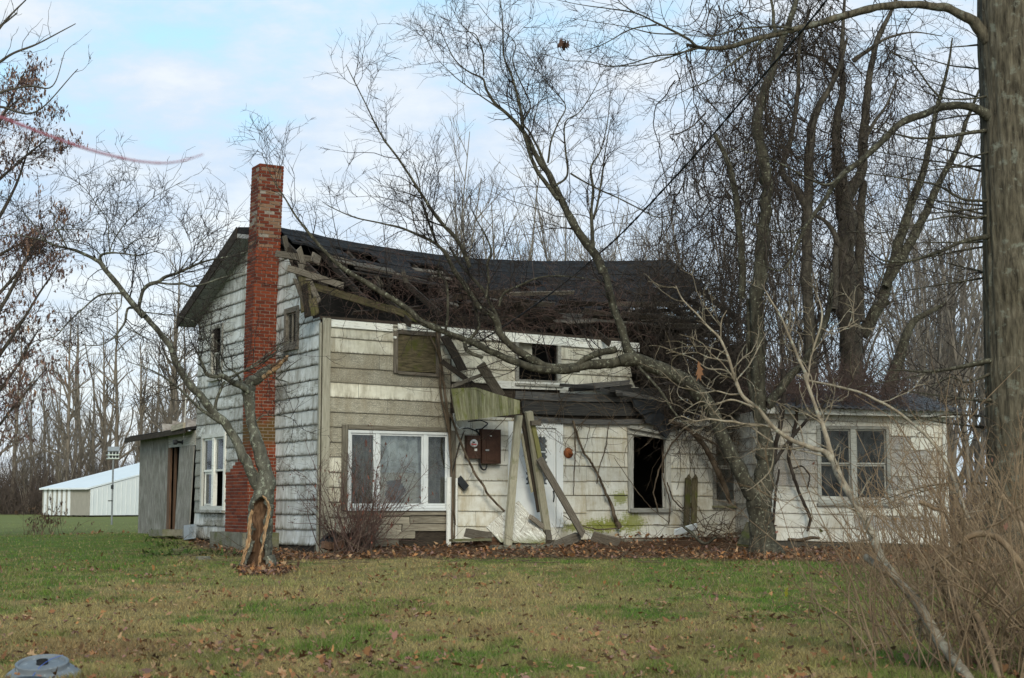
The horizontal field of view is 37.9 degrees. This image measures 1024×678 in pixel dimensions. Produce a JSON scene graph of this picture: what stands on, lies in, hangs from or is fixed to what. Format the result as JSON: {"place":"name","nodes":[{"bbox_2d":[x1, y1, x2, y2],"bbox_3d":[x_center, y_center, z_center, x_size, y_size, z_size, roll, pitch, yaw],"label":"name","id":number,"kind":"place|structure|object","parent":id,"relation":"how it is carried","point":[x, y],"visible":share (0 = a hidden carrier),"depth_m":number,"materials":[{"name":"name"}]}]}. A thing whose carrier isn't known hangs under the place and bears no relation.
{"place":"outdoors","nodes":[
{"label":"outdoors","id":0,"kind":"place"},
{"bbox_2d":[0,116,202,163],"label":"bramble cane","id":1,"kind":"object","parent":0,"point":[51,136],"visible":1,"depth_m":2.86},
{"bbox_2d":[106,447,119,524],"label":"martin house","id":2,"kind":"structure","parent":0,"point":[113,453],"depth_m":72.58,"materials":[{"name":"grey metal"}]},
{"bbox_2d":[0,0,986,494],"label":"sky","id":3,"kind":"structure","parent":0,"point":[171,77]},
{"bbox_2d":[0,514,1023,677],"bbox_3d":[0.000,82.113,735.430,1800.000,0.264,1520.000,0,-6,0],"label":"ground","id":4,"kind":"structure","parent":0,"point":[10,520],"depth_m":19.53,"materials":[{"name":"plant"}]},
{"bbox_2d":[2,404,44,513],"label":"forest tree","id":5,"kind":"object","parent":4,"relation":"on","point":[23,464],"visible":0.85,"depth_m":141.66,"materials":[{"name":"plant"}]},
{"bbox_2d":[0,317,50,504],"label":"forest tree","id":6,"kind":"object","parent":4,"relation":"on","point":[16,423],"visible":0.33,"depth_m":149.92,"materials":[{"name":"plant"}]},
{"bbox_2d":[4,654,80,677],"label":"cover","id":7,"kind":"object","parent":4,"relation":"on","point":[45,665],"visible":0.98,"depth_m":8.59,"materials":[{"name":"grey plastic"}]},
{"bbox_2d":[0,50,90,469],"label":"edge tree","id":8,"kind":"object","parent":4,"relation":"on","point":[17,276],"visible":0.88,"depth_m":44.63,"materials":[{"name":"brown plant"}]},
{"bbox_2d":[0,0,91,117],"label":"edge tree","id":9,"kind":"object","parent":4,"relation":"on","point":[8,18],"visible":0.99,"depth_m":30.70,"materials":[{"name":"brown plant"}]},
{"bbox_2d":[27,352,65,477],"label":"forest tree","id":10,"kind":"object","parent":4,"relation":"on","point":[44,419],"visible":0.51,"depth_m":156.02,"materials":[{"name":"plant"}]},
{"bbox_2d":[19,494,93,534],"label":"dry weed","id":11,"kind":"object","parent":4,"relation":"on","point":[48,519],"visible":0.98,"depth_m":46.62,"materials":[{"name":"brown plant"}]},
{"bbox_2d":[12,374,110,498],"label":"forest tree","id":12,"kind":"object","parent":4,"relation":"on","point":[42,445],"visible":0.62,"depth_m":149.66,"materials":[{"name":"plant"}]},
{"bbox_2d":[41,412,86,489],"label":"forest tree","id":13,"kind":"object","parent":4,"relation":"on","point":[59,474],"visible":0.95,"depth_m":135.82,"materials":[{"name":"plant"}]},
{"bbox_2d":[29,304,103,480],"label":"forest tree","id":14,"kind":"object","parent":4,"relation":"on","point":[69,416],"visible":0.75,"depth_m":148.15,"materials":[{"name":"plant"}]},
{"bbox_2d":[0,443,139,514],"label":"undergrowth","id":15,"kind":"object","parent":4,"relation":"on","point":[6,507],"visible":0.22,"depth_m":140.54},
{"bbox_2d":[36,308,107,479],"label":"forest tree","id":16,"kind":"object","parent":4,"relation":"on","point":[78,401],"visible":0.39,"depth_m":160.25,"materials":[{"name":"plant"}]},
{"bbox_2d":[36,293,129,478],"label":"forest tree","id":17,"kind":"object","parent":4,"relation":"on","point":[74,438],"visible":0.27,"depth_m":195.24,"materials":[{"name":"plant"}]},
{"bbox_2d":[55,349,119,488],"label":"forest tree","id":18,"kind":"object","parent":4,"relation":"on","point":[93,440],"visible":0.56,"depth_m":150.11,"materials":[{"name":"plant"}]},
{"bbox_2d":[39,463,139,516],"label":"poultry barn","id":19,"kind":"structure","parent":4,"relation":"on","point":[83,499],"depth_m":116.48,"materials":[{"name":"white metal"}]},
{"bbox_2d":[84,318,129,471],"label":"forest tree","id":20,"kind":"object","parent":4,"relation":"on","point":[105,404],"visible":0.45,"depth_m":164.12,"materials":[{"name":"plant"}]},
{"bbox_2d":[69,398,148,488],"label":"forest tree","id":21,"kind":"object","parent":4,"relation":"on","point":[92,466],"visible":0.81,"depth_m":138.68,"materials":[{"name":"plant"}]},
{"bbox_2d":[77,271,182,483],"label":"forest tree","id":22,"kind":"object","parent":4,"relation":"on","point":[99,413],"visible":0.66,"depth_m":151.23,"materials":[{"name":"plant"}]},
{"bbox_2d":[125,335,162,461],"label":"forest tree","id":23,"kind":"object","parent":4,"relation":"on","point":[143,406],"visible":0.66,"depth_m":149.28,"materials":[{"name":"plant"}]},
{"bbox_2d":[121,366,196,433],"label":"forest tree","id":24,"kind":"object","parent":4,"relation":"on","point":[192,408],"visible":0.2,"depth_m":148.78,"materials":[{"name":"plant"}]},
{"bbox_2d":[124,398,196,537],"bbox_3d":[-8.166,3.568,39.791,3.920,3.642,5.448,4,-7,-30],"label":"lean to shed","id":25,"kind":"object","parent":4,"relation":"on","point":[167,479],"visible":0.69,"depth_m":38.99,"materials":[{"name":"grey wood"}]},
{"bbox_2d":[132,231,197,430],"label":"forest tree","id":26,"kind":"object","parent":4,"relation":"on","point":[172,387],"visible":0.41,"depth_m":147.52,"materials":[{"name":"plant"}]},
{"bbox_2d":[139,297,197,428],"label":"forest tree","id":27,"kind":"object","parent":4,"relation":"on","point":[182,384],"visible":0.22,"depth_m":160.73,"materials":[{"name":"plant"}]},
{"bbox_2d":[0,130,345,567],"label":"split tree","id":28,"kind":"object","parent":4,"relation":"on","point":[259,545],"visible":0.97,"depth_m":23.56,"materials":[{"name":"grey plant"}]},
{"bbox_2d":[141,528,242,556],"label":"weeds","id":29,"kind":"object","parent":4,"relation":"on","point":[184,548],"visible":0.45,"depth_m":29.73,"materials":[{"name":"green plant"}]},
{"bbox_2d":[282,423,437,554],"bbox_3d":[-2.960,3.069,29.937,3.135,2.757,3.615,0,-6,0],"label":"bare shrub","id":30,"kind":"object","parent":4,"relation":"on","point":[355,532],"visible":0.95,"depth_m":29.48,"materials":[{"name":"brown plant"}]},
{"bbox_2d":[176,163,751,552],"bbox_3d":[-1.101,0.866,36.398,12.994,8.470,8.643,4,-7,-30],"label":"farmhouse","id":31,"kind":"object","parent":4,"relation":"on","point":[358,392],"visible":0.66,"depth_m":32.54,"materials":[{"name":"wood"}]},
{"bbox_2d":[197,432,226,512],"bbox_3d":[-7.132,3.198,35.678,0.203,1.887,1.821,4,-7,-30],"label":"gable window","id":32,"kind":"structure","parent":31,"relation":"in","point":[213,445],"depth_m":35.70,"materials":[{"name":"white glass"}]},
{"bbox_2d":[207,323,223,381],"bbox_3d":[-7.093,0.328,35.927,0.203,1.365,0.903,4,-7,-30],"label":"gable window","id":33,"kind":"structure","parent":31,"relation":"in","point":[214,326],"depth_m":36.02,"materials":[{"name":"grey wood"}]},
{"bbox_2d":[280,305,299,351],"bbox_3d":[-4.677,-0.213,31.777,0.203,0.932,0.847,4,-7,-30],"label":"attic window","id":34,"kind":"structure","parent":31,"relation":"in","point":[287,312],"depth_m":31.84,"materials":[{"name":"grey wood"}]},
{"bbox_2d":[267,225,474,352],"bbox_3d":[-2.800,-1.092,31.648,4.069,3.164,5.389,-5,-8,39],"label":"vine tangle","id":35,"kind":"object","parent":31,"relation":"attached to","point":[395,277],"visible":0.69,"depth_m":31.38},
{"bbox_2d":[345,430,449,510],"bbox_3d":[-2.344,2.738,30.984,2.401,1.642,0.203,4,-7,-30],"label":"picture window","id":36,"kind":"structure","parent":31,"relation":"in","point":[427,506],"depth_m":31.10,"materials":[{"name":"wood"}]},
{"bbox_2d":[404,294,496,457],"bbox_3d":[-1.475,0.755,31.593,2.851,3.745,2.156,0,-6,0],"label":"vine tangle","id":37,"kind":"object","parent":31,"relation":"attached to","point":[447,379],"visible":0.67,"depth_m":31.49,"materials":[{"name":"brown plant"}]},
{"bbox_2d":[440,335,467,371],"bbox_3d":[-1.230,0.300,31.621,0.615,0.829,0.100,2,-7,-15],"label":"mossy lath","id":38,"kind":"object","parent":37,"relation":"hanging from","point":[451,347],"visible":0.87,"depth_m":31.60,"materials":[{"name":"grey wood"}]},
{"bbox_2d":[428,321,477,538],"bbox_3d":[-1.332,1.935,31.451,0.804,4.643,1.330,-4,-7,33],"label":"climbing vine","id":39,"kind":"object","parent":31,"relation":"attached to","point":[441,375],"visible":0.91,"depth_m":31.47,"materials":[{"name":"brown plant"}]},
{"bbox_2d":[450,414,504,511],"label":"climbing vine","id":40,"kind":"object","parent":31,"relation":"attached to","point":[475,474],"visible":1,"depth_m":31.55,"materials":[{"name":"brown plant"}]},
{"bbox_2d":[451,387,519,420],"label":"hanging fascia","id":41,"kind":"structure","parent":31,"relation":"attached to","point":[470,403],"depth_m":31.10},
{"bbox_2d":[451,370,491,387],"bbox_3d":[-0.835,0.835,31.241,1.031,0.427,0.060,5,-8,-39],"label":"charred strut","id":42,"kind":"object","parent":41,"relation":"on","point":[465,381],"visible":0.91,"depth_m":31.10,"materials":[{"name":"grey wood"}]},
{"bbox_2d":[477,362,504,395],"bbox_3d":[-0.455,0.875,31.486,0.167,0.761,0.881,-4,-8,35],"label":"grey board","id":43,"kind":"object","parent":42,"relation":"on","point":[494,386],"visible":0.92,"depth_m":31.46,"materials":[{"name":"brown wood"}]},
{"bbox_2d":[515,428,555,526],"bbox_3d":[0.505,3.024,32.581,1.062,2.163,0.129,4,-7,-30],"label":"door","id":44,"kind":"structure","parent":31,"relation":"in","point":[524,495],"depth_m":32.71,"materials":[{"name":"paint"}]},
{"bbox_2d":[515,342,560,386],"bbox_3d":[0.568,0.512,32.921,1.232,1.072,0.203,4,-7,-30],"label":"upper window","id":45,"kind":"structure","parent":31,"relation":"in","point":[516,343],"depth_m":32.85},
{"bbox_2d":[391,223,685,386],"bbox_3d":[0.892,-0.758,33.215,7.751,3.687,3.884,3,-7,-27],"label":"vine tangle","id":46,"kind":"object","parent":31,"relation":"attached to","point":[505,299],"visible":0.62,"depth_m":32.83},
{"bbox_2d":[433,204,676,334],"bbox_3d":[1.492,-1.448,34.971,7.239,3.246,3.236,4,-7,-30],"label":"vine tangle","id":47,"kind":"object","parent":31,"relation":"attached to","point":[558,271],"visible":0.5,"depth_m":34.73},
{"bbox_2d":[536,457,584,537],"bbox_3d":[1.053,3.401,32.011,1.238,1.746,0.053,4,-7,-31],"label":"wooden brace","id":48,"kind":"object","parent":31,"relation":"attached to","point":[560,495],"visible":0.97,"depth_m":31.99,"materials":[{"name":"grey wood"}]},
{"bbox_2d":[477,332,701,478],"bbox_3d":[1.837,1.680,33.544,6.532,3.638,2.781,5,-8,-39],"label":"vine tangle","id":49,"kind":"object","parent":31,"relation":"attached to","point":[561,400],"visible":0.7,"depth_m":32.97,"materials":[{"name":"brown plant"}]},
{"bbox_2d":[561,420,621,534],"bbox_3d":[1.846,3.084,32.993,1.118,2.570,1.619,-3,-7,27],"label":"climbing vine","id":50,"kind":"object","parent":31,"relation":"attached to","point":[617,522],"visible":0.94,"depth_m":33.25,"materials":[{"name":"brown plant"}]},
{"bbox_2d":[467,0,826,346],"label":"power cable","id":51,"kind":"object","parent":31,"relation":"attached to","point":[727,117],"visible":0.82,"depth_m":27.71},
{"bbox_2d":[614,430,683,523],"bbox_3d":[3.140,3.120,33.938,2.002,2.180,0.172,4,-7,-30],"label":"climbing vine","id":52,"kind":"object","parent":31,"relation":"attached to","point":[663,457],"visible":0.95,"depth_m":34.09,"materials":[{"name":"brown plant"}]},
{"bbox_2d":[627,426,672,511],"bbox_3d":[3.149,2.973,34.062,1.216,1.955,0.204,4,-7,-29],"label":"empty window frame","id":53,"kind":"structure","parent":31,"relation":"in","point":[643,432],"depth_m":33.98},
{"bbox_2d":[578,203,798,442],"bbox_3d":[4.233,-0.158,34.748,5.660,5.622,7.191,0,-6,0],"label":"vine tangle","id":54,"kind":"object","parent":31,"relation":"attached to","point":[687,289],"visible":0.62,"depth_m":34.48,"materials":[{"name":"plant"}]},
{"bbox_2d":[631,337,750,473],"bbox_3d":[4.528,1.619,34.968,3.069,3.276,5.131,-5,-8,41],"label":"vine tangle","id":55,"kind":"object","parent":31,"relation":"attached to","point":[700,408],"visible":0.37,"depth_m":34.47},
{"bbox_2d":[643,395,743,530],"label":"vine tangle","id":56,"kind":"object","parent":31,"relation":"attached to","point":[690,442],"visible":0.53,"depth_m":34.48,"materials":[{"name":"brown plant"}]},
{"bbox_2d":[667,419,731,510],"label":"climbing vine","id":57,"kind":"object","parent":31,"relation":"attached to","point":[698,437],"visible":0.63,"depth_m":34.54,"materials":[{"name":"brown plant"}]},
{"bbox_2d":[712,429,736,507],"bbox_3d":[5.107,3.058,35.277,1.013,1.847,0.203,4,-7,-30],"label":"side window","id":58,"kind":"structure","parent":31,"relation":"in","point":[715,502],"depth_m":35.04,"materials":[{"name":"white wood"}]},
{"bbox_2d":[393,82,584,260],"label":"forest tree","id":59,"kind":"object","parent":4,"relation":"on","point":[491,210],"visible":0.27,"depth_m":77.38,"materials":[{"name":"plant"}]},
{"bbox_2d":[17,529,1000,574],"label":"leaf litter","id":60,"kind":"object","parent":4,"relation":"on","point":[261,568],"visible":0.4,"depth_m":28.88,"materials":[{"name":"plant"}]},
{"bbox_2d":[0,536,1019,677],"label":"fallen leaves","id":61,"kind":"object","parent":4,"relation":"on","point":[368,651],"depth_m":10.54,"materials":[{"name":"plant"}]},
{"bbox_2d":[0,551,1023,677],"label":"leaf crumbs","id":62,"kind":"object","parent":4,"relation":"on","point":[336,671],"visible":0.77,"depth_m":11.47,"materials":[{"name":"plant"}]},
{"bbox_2d":[435,187,590,260],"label":"forest tree","id":63,"kind":"object","parent":4,"relation":"on","point":[483,235],"visible":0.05,"depth_m":91.12,"materials":[{"name":"plant"}]},
{"bbox_2d":[483,544,544,548],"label":"porch slab","id":64,"kind":"structure","parent":4,"relation":"on","point":[514,545],"depth_m":31.05,"materials":[{"name":"concrete"}]},
{"bbox_2d":[503,415,522,544],"bbox_3d":[0.024,2.965,31.342,0.143,2.744,0.537,-5,-8,39],"label":"porch post","id":65,"kind":"object","parent":64,"relation":"on","point":[512,480],"visible":1,"depth_m":31.30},
{"bbox_2d":[486,501,546,543],"bbox_3d":[0.083,3.892,31.666,1.536,0.921,0.521,4,-7,-32],"label":"plywood sheet","id":66,"kind":"object","parent":64,"relation":"on","point":[531,532],"visible":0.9,"depth_m":31.61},
{"bbox_2d":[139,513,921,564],"bbox_3d":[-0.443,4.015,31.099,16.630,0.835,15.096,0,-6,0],"label":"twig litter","id":67,"kind":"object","parent":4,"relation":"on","point":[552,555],"visible":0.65,"depth_m":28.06,"materials":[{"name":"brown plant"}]},
{"bbox_2d":[226,0,877,554],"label":"leaning tree","id":68,"kind":"object","parent":4,"relation":"on","point":[738,468],"visible":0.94,"depth_m":29.82,"materials":[{"name":"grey plant"}]},
{"bbox_2d":[642,28,842,504],"bbox_3d":[5.013,-1.512,30.620,4.038,9.822,3.822,6,-8,-41],"label":"hanging vine","id":69,"kind":"object","parent":68,"relation":"attached to","point":[768,115],"visible":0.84,"depth_m":30.34,"materials":[{"name":"plant"}]},
{"bbox_2d":[468,212,635,309],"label":"forest tree","id":70,"kind":"object","parent":4,"relation":"on","point":[615,256],"visible":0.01,"depth_m":76.49,"materials":[{"name":"plant"}]},
{"bbox_2d":[505,175,614,260],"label":"forest tree","id":71,"kind":"object","parent":4,"relation":"on","point":[566,230],"visible":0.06,"depth_m":84.42,"materials":[{"name":"plant"}]},
{"bbox_2d":[543,532,580,547],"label":"fallen beam","id":72,"kind":"structure","parent":4,"relation":"on","point":[572,538],"depth_m":32.03,"materials":[{"name":"grey wood"}]},
{"bbox_2d":[544,529,551,542],"bbox_3d":[0.774,4.213,31.829,0.149,0.301,0.425,1,-6,-5],"label":"post stub","id":73,"kind":"object","parent":72,"relation":"on","point":[547,533],"visible":0.89,"depth_m":31.79,"materials":[{"name":"grey wood"}]},
{"bbox_2d":[524,411,550,531],"bbox_3d":[0.558,2.848,32.000,0.130,2.612,0.744,-6,-9,44],"label":"porch post","id":74,"kind":"object","parent":73,"relation":"on","point":[540,489],"visible":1,"depth_m":31.96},
{"bbox_2d":[522,417,539,511],"bbox_3d":[0.390,2.701,32.087,0.499,2.039,0.054,5,-8,-36],"label":"dark plank","id":75,"kind":"object","parent":74,"relation":"hanging from","point":[525,435],"visible":0.95,"depth_m":32.08,"materials":[{"name":"grey wood"}]},
{"bbox_2d":[506,178,723,308],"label":"forest tree","id":76,"kind":"object","parent":4,"relation":"on","point":[545,250],"visible":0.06,"depth_m":80.16,"materials":[{"name":"plant"}]},
{"bbox_2d":[550,170,690,349],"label":"forest tree","id":77,"kind":"object","parent":4,"relation":"on","point":[585,257],"visible":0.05,"depth_m":86.48,"materials":[{"name":"plant"}]},
{"bbox_2d":[653,487,745,547],"bbox_3d":[4.781,4.219,34.308,3.650,1.632,2.459,5,-8,-40],"label":"stick pile","id":78,"kind":"object","parent":4,"relation":"on","point":[729,534],"visible":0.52,"depth_m":33.96,"materials":[{"name":"brown plant"}]},
{"bbox_2d":[683,474,697,525],"bbox_3d":[4.114,3.713,34.331,0.286,1.210,0.651,-2,-7,14],"label":"picket section","id":79,"kind":"object","parent":78,"relation":"on","point":[690,490],"visible":0.84,"depth_m":34.34,"materials":[{"name":"green wood"}]},
{"bbox_2d":[580,157,879,418],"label":"forest tree","id":80,"kind":"object","parent":4,"relation":"on","point":[716,248],"visible":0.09,"depth_m":84.01,"materials":[{"name":"plant"}]},
{"bbox_2d":[519,0,1023,563],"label":"great trunk tree","id":81,"kind":"object","parent":4,"relation":"on","point":[997,26],"visible":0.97,"depth_m":25.99,"materials":[{"name":"brown plant"}]},
{"bbox_2d":[733,0,883,383],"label":"vine hung tree","id":82,"kind":"object","parent":4,"relation":"on","point":[813,119],"visible":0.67,"depth_m":41.22,"materials":[{"name":"brown plant"}]},
{"bbox_2d":[611,0,869,419],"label":"hanging vine","id":83,"kind":"object","parent":82,"relation":"hanging from","point":[712,210],"visible":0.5,"depth_m":40.97,"materials":[{"name":"plant"}]},
{"bbox_2d":[638,264,989,677],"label":"leaning sapling","id":84,"kind":"object","parent":4,"relation":"on","point":[961,668],"visible":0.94,"depth_m":10.85,"materials":[{"name":"grey plant"}]},
{"bbox_2d":[716,388,964,548],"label":"house wing","id":85,"kind":"structure","parent":4,"relation":"on","point":[866,431],"depth_m":33.57,"materials":[{"name":"wood"}]},
{"bbox_2d":[772,369,832,531],"bbox_3d":[6.291,2.449,32.865,1.450,3.568,0.721,2,-7,-18],"label":"climbing vine","id":86,"kind":"object","parent":85,"relation":"attached to","point":[777,436],"visible":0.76,"depth_m":32.88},
{"bbox_2d":[713,332,942,444],"bbox_3d":[7.144,1.216,34.121,5.463,2.808,5.653,0,-6,0],"label":"vine tangle","id":87,"kind":"object","parent":85,"relation":"on","point":[820,387],"visible":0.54,"depth_m":33.83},
{"bbox_2d":[816,426,892,505],"bbox_3d":[7.676,2.847,33.551,1.776,1.786,0.203,1,-6,-9],"label":"wing window","id":88,"kind":"structure","parent":85,"relation":"in","point":[867,437],"depth_m":33.59,"materials":[{"name":"glass"}]},
{"bbox_2d":[676,517,1007,634],"bbox_3d":[3.583,2.022,12.686,3.959,1.048,3.268,1,-6,-12],"label":"brush shrub","id":89,"kind":"object","parent":4,"relation":"on","point":[802,602],"visible":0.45,"depth_m":12.73,"materials":[{"name":"brown plant"}]},
{"bbox_2d":[748,123,939,393],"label":"forest tree","id":90,"kind":"object","parent":4,"relation":"on","point":[887,257],"visible":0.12,"depth_m":89.42,"materials":[{"name":"plant"}]},
{"bbox_2d":[771,209,927,407],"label":"forest tree","id":91,"kind":"object","parent":4,"relation":"on","point":[798,322],"visible":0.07,"depth_m":80.66,"materials":[{"name":"plant"}]},
{"bbox_2d":[736,0,967,408],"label":"vine hung tree","id":92,"kind":"object","parent":4,"relation":"on","point":[866,93],"visible":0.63,"depth_m":42.14,"materials":[{"name":"brown plant"}]},
{"bbox_2d":[677,0,973,404],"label":"hanging vine","id":93,"kind":"object","parent":92,"relation":"attached to","point":[824,68],"visible":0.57,"depth_m":41.56,"materials":[{"name":"plant"}]},
{"bbox_2d":[784,0,951,286],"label":"hanging vine","id":94,"kind":"object","parent":92,"relation":"hanging from","point":[888,82],"visible":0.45,"depth_m":43.08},
{"bbox_2d":[700,406,1023,656],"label":"brush shrub","id":95,"kind":"object","parent":4,"relation":"on","point":[888,602],"visible":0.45,"depth_m":10.85,"materials":[{"name":"brown plant"}]},
{"bbox_2d":[803,76,985,480],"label":"forest tree","id":96,"kind":"object","parent":4,"relation":"on","point":[959,302],"visible":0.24,"depth_m":77.25,"materials":[{"name":"plant"}]},
{"bbox_2d":[770,397,1023,677],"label":"brush shrub","id":97,"kind":"object","parent":4,"relation":"on","point":[963,636],"visible":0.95,"depth_m":8.90,"materials":[{"name":"brown plant"}]},
{"bbox_2d":[827,127,987,519],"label":"forest tree","id":98,"kind":"object","parent":4,"relation":"on","point":[980,392],"visible":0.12,"depth_m":74.97,"materials":[{"name":"plant"}]},
{"bbox_2d":[811,411,1023,595],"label":"brush shrub","id":99,"kind":"object","parent":4,"relation":"on","point":[813,463],"visible":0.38,"depth_m":16.97,"materials":[{"name":"brown plant"}]},
{"bbox_2d":[822,457,1014,581],"bbox_3d":[5.699,2.454,20.416,2.628,1.651,4.204,0,-6,0],"label":"brush shrub","id":100,"kind":"object","parent":4,"relation":"on","point":[904,527],"visible":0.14,"depth_m":19.93,"materials":[{"name":"brown plant"}]},
{"bbox_2d":[858,38,981,409],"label":"vine hung tree","id":101,"kind":"object","parent":4,"relation":"on","point":[876,312],"visible":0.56,"depth_m":43.05,"materials":[{"name":"brown plant"}]},
{"bbox_2d":[865,157,984,418],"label":"forest tree","id":102,"kind":"object","parent":4,"relation":"on","point":[924,356],"visible":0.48,"depth_m":64.92,"materials":[{"name":"plant"}]},
{"bbox_2d":[865,188,985,520],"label":"forest tree","id":103,"kind":"object","parent":4,"relation":"on","point":[952,341],"visible":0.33,"depth_m":69.47,"materials":[{"name":"plant"}]},
{"bbox_2d":[833,350,1023,585],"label":"brush shrub","id":104,"kind":"object","parent":4,"relation":"on","point":[959,472],"visible":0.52,"depth_m":18.91,"materials":[{"name":"brown plant"}]},
{"bbox_2d":[894,113,986,519],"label":"forest tree","id":105,"kind":"object","parent":4,"relation":"on","point":[977,447],"visible":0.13,"depth_m":83.03,"materials":[{"name":"plant"}]},
{"bbox_2d":[917,136,984,487],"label":"forest tree","id":106,"kind":"object","parent":4,"relation":"on","point":[952,436],"visible":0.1,"depth_m":95.81,"materials":[{"name":"plant"}]},
{"bbox_2d":[920,530,1023,677],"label":"arching cane","id":107,"kind":"object","parent":4,"relation":"on","point":[977,617],"visible":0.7,"depth_m":8.84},
{"bbox_2d":[972,450,1023,609],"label":"seed cane","id":108,"kind":"object","parent":4,"relation":"on","point":[1004,519],"visible":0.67,"depth_m":10.08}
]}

